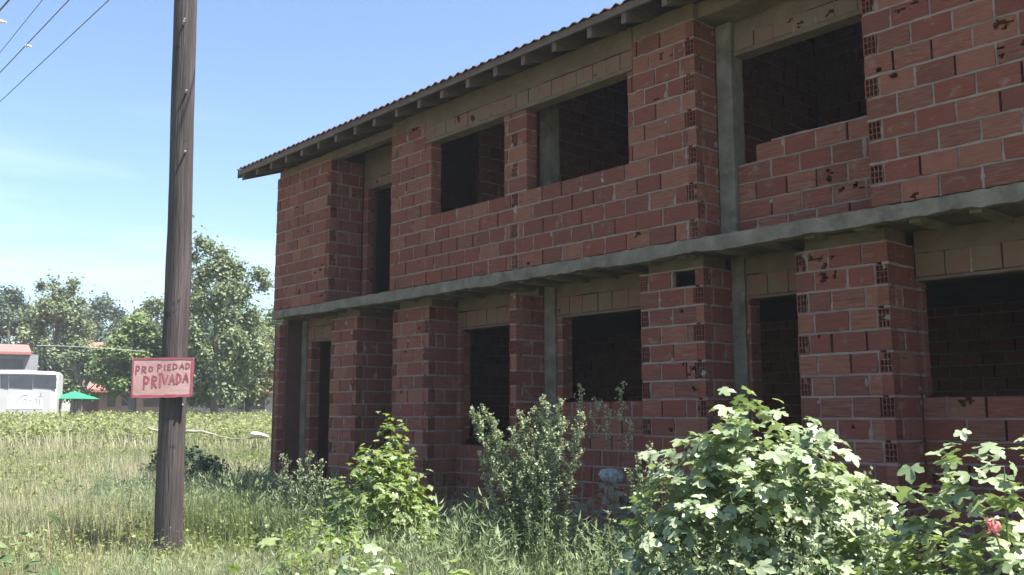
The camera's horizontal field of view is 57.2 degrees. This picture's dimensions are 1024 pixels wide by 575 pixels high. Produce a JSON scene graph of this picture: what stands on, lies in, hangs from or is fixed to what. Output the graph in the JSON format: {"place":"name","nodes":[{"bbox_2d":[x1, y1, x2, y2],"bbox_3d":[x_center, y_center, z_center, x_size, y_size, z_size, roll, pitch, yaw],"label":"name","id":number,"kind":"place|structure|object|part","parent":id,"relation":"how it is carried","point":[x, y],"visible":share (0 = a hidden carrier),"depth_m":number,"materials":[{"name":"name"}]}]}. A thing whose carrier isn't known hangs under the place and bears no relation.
{"place":"outdoors","nodes":[
{"label":"outdoors","id":0,"kind":"place"},
{"bbox_2d":[0,0,41,51],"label":"overhead wire","id":1,"kind":"object","parent":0,"point":[21,25],"visible":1,"depth_m":17.30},
{"bbox_2d":[0,0,108,101],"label":"overhead wire","id":2,"kind":"object","parent":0,"point":[57,47],"visible":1,"depth_m":17.26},
{"bbox_2d":[36,345,144,351],"bbox_3d":[-16.331,2.372,36.496,3.879,0.169,0.066,3,-8,-24],"label":"street cable","id":3,"kind":"object","parent":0,"point":[87,347],"visible":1,"depth_m":36.46,"materials":[{"name":"grey metal"}]},
{"bbox_2d":[1,446,301,574],"bbox_3d":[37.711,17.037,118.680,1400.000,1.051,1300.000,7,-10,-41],"label":"ground","id":4,"kind":"structure","parent":0,"point":[130,555],"depth_m":9.65,"materials":[{"name":"soil"}]},
{"bbox_2d":[0,344,37,370],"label":"house","id":5,"kind":"structure","parent":4,"relation":"on","point":[16,357],"depth_m":49.50,"materials":[{"name":"white tile"}]},
{"bbox_2d":[0,359,22,369],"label":"window","id":6,"kind":"structure","parent":5,"relation":"in","point":[5,364],"depth_m":49.28,"materials":[{"name":"grey glass"}]},
{"bbox_2d":[0,513,61,574],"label":"leafy sapling","id":7,"kind":"object","parent":4,"relation":"on","point":[25,563],"visible":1,"depth_m":4.17,"materials":[{"name":"green plant"}]},
{"bbox_2d":[0,370,62,415],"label":"bus","id":8,"kind":"object","parent":4,"relation":"on","point":[27,390],"visible":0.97,"depth_m":44.40,"materials":[{"name":"white metal"}]},
{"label":"window","id":9,"kind":"part","parent":8,"relation":"part of","materials":[{"name":"grey glass"}]},
{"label":"window","id":10,"kind":"part","parent":8,"relation":"part of","materials":[{"name":"grey glass"}]},
{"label":"window","id":11,"kind":"part","parent":8,"relation":"part of","materials":[{"name":"grey glass"}]},
{"bbox_2d":[0,282,62,354],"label":"pine tree","id":12,"kind":"object","parent":4,"relation":"on","point":[11,300],"visible":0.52,"depth_m":68.94,"materials":[{"name":"green plant"}]},
{"bbox_2d":[32,567,58,574],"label":"leafy sapling","id":13,"kind":"object","parent":4,"relation":"on","point":[55,571],"visible":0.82,"depth_m":4.38,"materials":[{"name":"green plant"}]},
{"bbox_2d":[3,268,102,375],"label":"poplar tree","id":14,"kind":"object","parent":4,"relation":"on","point":[59,311],"visible":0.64,"depth_m":54.55,"materials":[{"name":"green plant"}]},
{"bbox_2d":[41,328,109,412],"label":"pine tree","id":15,"kind":"object","parent":4,"relation":"on","point":[71,402],"visible":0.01,"depth_m":82.51,"materials":[{"name":"green plant"}]},
{"bbox_2d":[59,391,98,412],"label":"patio umbrella","id":16,"kind":"object","parent":4,"relation":"on","point":[74,395],"visible":0.75,"depth_m":46.35,"materials":[{"name":"green fabric"}]},
{"bbox_2d":[55,338,106,414],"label":"poplar tree","id":17,"kind":"object","parent":4,"relation":"on","point":[78,356],"visible":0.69,"depth_m":49.59,"materials":[{"name":"green plant"}]},
{"bbox_2d":[59,285,130,371],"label":"pine tree","id":18,"kind":"object","parent":4,"relation":"on","point":[101,305],"visible":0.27,"depth_m":80.09,"materials":[{"name":"green plant"}]},
{"bbox_2d":[82,342,107,414],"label":"house","id":19,"kind":"structure","parent":4,"relation":"on","point":[90,406],"depth_m":54.43,"materials":[{"name":"red tile"}]},
{"bbox_2d":[87,383,158,414],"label":"house","id":20,"kind":"structure","parent":4,"relation":"on","point":[121,403],"depth_m":52.27,"materials":[{"name":"red tile"}]},
{"bbox_2d":[107,395,115,406],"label":"door","id":21,"kind":"structure","parent":20,"relation":"in","point":[112,403],"depth_m":52.04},
{"bbox_2d":[122,395,127,405],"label":"window","id":22,"kind":"structure","parent":20,"relation":"in","point":[124,403],"depth_m":52.31,"materials":[{"name":"grey glass"}]},
{"bbox_2d":[143,398,158,406],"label":"door","id":23,"kind":"structure","parent":20,"relation":"in","point":[150,402],"depth_m":52.81,"materials":[{"name":"grey"}]},
{"bbox_2d":[86,309,161,413],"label":"plane tree","id":24,"kind":"object","parent":4,"relation":"on","point":[141,329],"visible":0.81,"depth_m":42.06,"materials":[{"name":"green plant"}]},
{"bbox_2d":[114,292,163,377],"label":"plane tree","id":25,"kind":"object","parent":4,"relation":"on","point":[154,306],"visible":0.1,"depth_m":61.71,"materials":[{"name":"green plant"}]},
{"bbox_2d":[151,0,196,555],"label":"utility pole","id":26,"kind":"object","parent":4,"relation":"on","point":[169,492],"visible":0.91,"depth_m":10.26,"materials":[{"name":"brown wood"}]},
{"bbox_2d":[0,0,68,72],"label":"overhead wire","id":27,"kind":"object","parent":26,"relation":"attached to","point":[34,35],"visible":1,"depth_m":16.70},
{"bbox_2d":[131,357,193,397],"bbox_3d":[-3.715,0.959,9.989,0.625,0.438,0.026,2,-8,-17],"label":"warning sign","id":28,"kind":"object","parent":26,"relation":"attached to","point":[162,377],"visible":1,"depth_m":9.98,"materials":[{"name":"pink paint"}]},
{"bbox_2d":[138,445,211,478],"bbox_3d":[-6.753,3.584,19.062,1.564,0.854,2.194,7,-10,-41],"label":"dark shrub","id":29,"kind":"object","parent":4,"relation":"on","point":[189,456],"visible":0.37,"depth_m":18.89,"materials":[{"name":"green plant"}]},
{"bbox_2d":[190,313,213,345],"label":"plane tree","id":30,"kind":"object","parent":4,"relation":"on","point":[208,327],"visible":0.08,"depth_m":65.91,"materials":[{"name":"green plant"}]},
{"bbox_2d":[147,427,264,438],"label":"fallen branch","id":31,"kind":"object","parent":4,"relation":"on","point":[189,431],"visible":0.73,"depth_m":24.99,"materials":[{"name":"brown wood"}]},
{"bbox_2d":[185,454,231,486],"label":"dark shrub","id":32,"kind":"object","parent":4,"relation":"on","point":[204,464],"visible":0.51,"depth_m":17.30,"materials":[{"name":"green plant"}]},
{"bbox_2d":[152,215,274,414],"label":"poplar tree","id":33,"kind":"object","parent":4,"relation":"on","point":[224,269],"visible":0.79,"depth_m":41.58,"materials":[{"name":"green plant"}]},
{"bbox_2d":[186,394,243,415],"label":"house","id":34,"kind":"structure","parent":4,"relation":"on","point":[226,409],"depth_m":54.95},
{"bbox_2d":[238,398,243,408],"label":"door","id":35,"kind":"structure","parent":34,"relation":"in","point":[241,407],"depth_m":55.28,"materials":[{"name":"grey"}]},
{"bbox_2d":[189,335,258,409],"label":"plane tree","id":36,"kind":"object","parent":4,"relation":"on","point":[208,362],"visible":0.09,"depth_m":45.63,"materials":[{"name":"green plant"}]},
{"bbox_2d":[219,316,274,412],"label":"plane tree","id":37,"kind":"object","parent":4,"relation":"on","point":[249,401],"visible":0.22,"depth_m":47.44,"materials":[{"name":"green plant"}]},
{"bbox_2d":[225,461,268,494],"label":"feathery weed","id":38,"kind":"object","parent":4,"relation":"on","point":[247,476],"visible":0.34,"depth_m":14.01,"materials":[{"name":"green plant"}]},
{"bbox_2d":[227,537,280,574],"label":"pumpkin vine","id":39,"kind":"object","parent":4,"relation":"on","point":[269,541],"visible":1,"depth_m":4.21,"materials":[{"name":"green plant"}]},
{"bbox_2d":[244,390,272,415],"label":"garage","id":40,"kind":"structure","parent":4,"relation":"on","point":[264,407],"depth_m":54.68,"materials":[{"name":"grey concrete"}]},
{"bbox_2d":[252,395,264,408],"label":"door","id":41,"kind":"structure","parent":40,"relation":"in","point":[262,406],"depth_m":54.60,"materials":[{"name":"grey"}]},
{"bbox_2d":[262,294,282,347],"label":"plane tree","id":42,"kind":"object","parent":4,"relation":"on","point":[272,324],"visible":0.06,"depth_m":59.83,"materials":[{"name":"green plant"}]},
{"bbox_2d":[253,509,333,567],"bbox_3d":[-1.999,2.359,8.492,0.759,0.706,0.429,2,-8,-13],"label":"leafy weed","id":43,"kind":"object","parent":4,"relation":"on","point":[266,531],"visible":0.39,"depth_m":8.49,"materials":[{"name":"green plant"}]},
{"bbox_2d":[279,450,329,542],"bbox_3d":[-2.409,2.431,10.754,0.525,1.122,0.471,7,-10,-41],"label":"feathery weed","id":44,"kind":"object","parent":4,"relation":"on","point":[308,489],"visible":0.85,"depth_m":10.75,"materials":[{"name":"green plant"}]},
{"bbox_2d":[273,518,401,574],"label":"pumpkin vine","id":45,"kind":"object","parent":4,"relation":"on","point":[299,558],"visible":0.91,"depth_m":6.47,"materials":[{"name":"green plant"}]},
{"bbox_2d":[296,543,405,574],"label":"pumpkin vine","id":46,"kind":"object","parent":4,"relation":"on","point":[368,550],"visible":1,"depth_m":4.42,"materials":[{"name":"green plant"}]},
{"bbox_2d":[312,443,446,560],"bbox_3d":[-1.338,2.142,9.102,1.252,1.265,1.479,7,-10,-41],"label":"lobed leaf bush","id":47,"kind":"object","parent":4,"relation":"on","point":[369,482],"visible":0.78,"depth_m":8.93,"materials":[{"name":"green plant"}]},
{"bbox_2d":[364,411,423,546],"bbox_3d":[-1.178,2.020,9.369,0.607,1.561,0.645,1,-8,-10],"label":"young mulberry shoot","id":48,"kind":"object","parent":4,"relation":"on","point":[398,444],"visible":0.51,"depth_m":9.36,"materials":[{"name":"green plant"}]},
{"bbox_2d":[418,559,472,574],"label":"pumpkin vine","id":49,"kind":"object","parent":4,"relation":"on","point":[460,571],"visible":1,"depth_m":4.54,"materials":[{"name":"green plant"}]},
{"bbox_2d":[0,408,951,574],"bbox_3d":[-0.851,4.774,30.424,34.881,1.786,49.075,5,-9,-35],"label":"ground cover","id":50,"kind":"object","parent":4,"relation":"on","point":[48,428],"visible":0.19,"depth_m":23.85,"materials":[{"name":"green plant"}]},
{"bbox_2d":[456,497,497,566],"bbox_3d":[-0.263,2.216,8.127,0.320,0.846,0.632,-5,-9,30],"label":"leafy weed","id":51,"kind":"object","parent":4,"relation":"on","point":[471,522],"visible":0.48,"depth_m":8.11,"materials":[{"name":"green plant"}]},
{"bbox_2d":[0,412,1023,574],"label":"field grass","id":52,"kind":"structure","parent":4,"relation":"on","point":[123,460],"depth_m":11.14,"materials":[{"name":"green plant"}]},
{"bbox_2d":[249,431,269,437],"bbox_3d":[-6.666,3.891,24.829,0.527,0.178,0.413,7,-10,-41],"label":"plastic sheet","id":53,"kind":"object","parent":52,"relation":"on","point":[258,434],"visible":1,"depth_m":24.71,"materials":[{"name":"white plastic"}]},
{"bbox_2d":[469,394,586,572],"bbox_3d":[0.135,1.755,7.936,0.958,1.703,0.561,4,-8,-25],"label":"feathery weed","id":54,"kind":"object","parent":4,"relation":"on","point":[516,481],"visible":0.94,"depth_m":7.95,"materials":[{"name":"green plant"}]},
{"bbox_2d":[492,491,584,574],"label":"leafy weed","id":55,"kind":"object","parent":4,"relation":"on","point":[548,546],"visible":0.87,"depth_m":7.00,"materials":[{"name":"green plant"}]},
{"bbox_2d":[574,381,633,556],"bbox_3d":[0.879,1.803,8.902,0.581,1.829,0.341,-1,-8,5],"label":"feathery weed","id":56,"kind":"object","parent":4,"relation":"on","point":[607,409],"visible":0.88,"depth_m":8.96,"materials":[{"name":"green plant"}]},
{"bbox_2d":[581,510,633,574],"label":"leafy weed","id":57,"kind":"object","parent":4,"relation":"on","point":[599,550],"visible":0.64,"depth_m":6.08,"materials":[{"name":"green plant"}]},
{"bbox_2d":[563,481,654,544],"bbox_3d":[1.022,2.501,10.073,1.254,0.839,1.620,7,-10,-41],"label":"rubble","id":58,"kind":"object","parent":4,"relation":"on","point":[600,504],"visible":0.3,"depth_m":9.89,"materials":[{"name":"grey stone"}]},
{"bbox_2d":[598,468,624,483],"bbox_3d":[1.080,2.047,10.159,0.300,0.184,0.197,-1,-8,4],"label":"cement sack","id":59,"kind":"object","parent":58,"relation":"on","point":[603,475],"visible":0.86,"depth_m":10.10,"materials":[{"name":"grey paper"}]},
{"bbox_2d":[237,0,1023,574],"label":"unfinished building","id":60,"kind":"structure","parent":4,"relation":"on","point":[673,214],"depth_m":10.86,"materials":[{"name":"red brick"}]},
{"bbox_2d":[624,441,672,574],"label":"feathery weed","id":61,"kind":"object","parent":4,"relation":"on","point":[640,475],"visible":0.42,"depth_m":6.22,"materials":[{"name":"green plant"}]},
{"bbox_2d":[641,520,741,574],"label":"leafy weed","id":62,"kind":"object","parent":4,"relation":"on","point":[697,557],"visible":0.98,"depth_m":4.68,"materials":[{"name":"green plant"}]},
{"bbox_2d":[596,385,908,574],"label":"lobed leaf bush","id":63,"kind":"object","parent":4,"relation":"on","point":[698,503],"visible":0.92,"depth_m":4.99,"materials":[{"name":"green plant"}]},
{"bbox_2d":[771,465,893,574],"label":"feathery weed","id":64,"kind":"object","parent":4,"relation":"on","point":[828,541],"visible":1,"depth_m":4.25,"materials":[{"name":"green plant"}]},
{"bbox_2d":[826,515,980,574],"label":"trailing vine","id":65,"kind":"object","parent":4,"relation":"on","point":[854,546],"visible":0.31,"depth_m":4.70,"materials":[{"name":"green plant"}]},
{"bbox_2d":[847,428,1023,574],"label":"lobed leaf bush","id":66,"kind":"object","parent":4,"relation":"on","point":[1011,561],"visible":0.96,"depth_m":4.26,"materials":[{"name":"green plant"}]},
{"bbox_2d":[983,515,1008,574],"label":"flower","id":67,"kind":"object","parent":4,"relation":"on","point":[993,526],"visible":1,"depth_m":3.79,"materials":[{"name":"pink plant"}]},
{"bbox_2d":[0,0,623,413],"label":"sky","id":68,"kind":"structure","parent":0,"point":[85,136],"materials":[{"name":"blue"}]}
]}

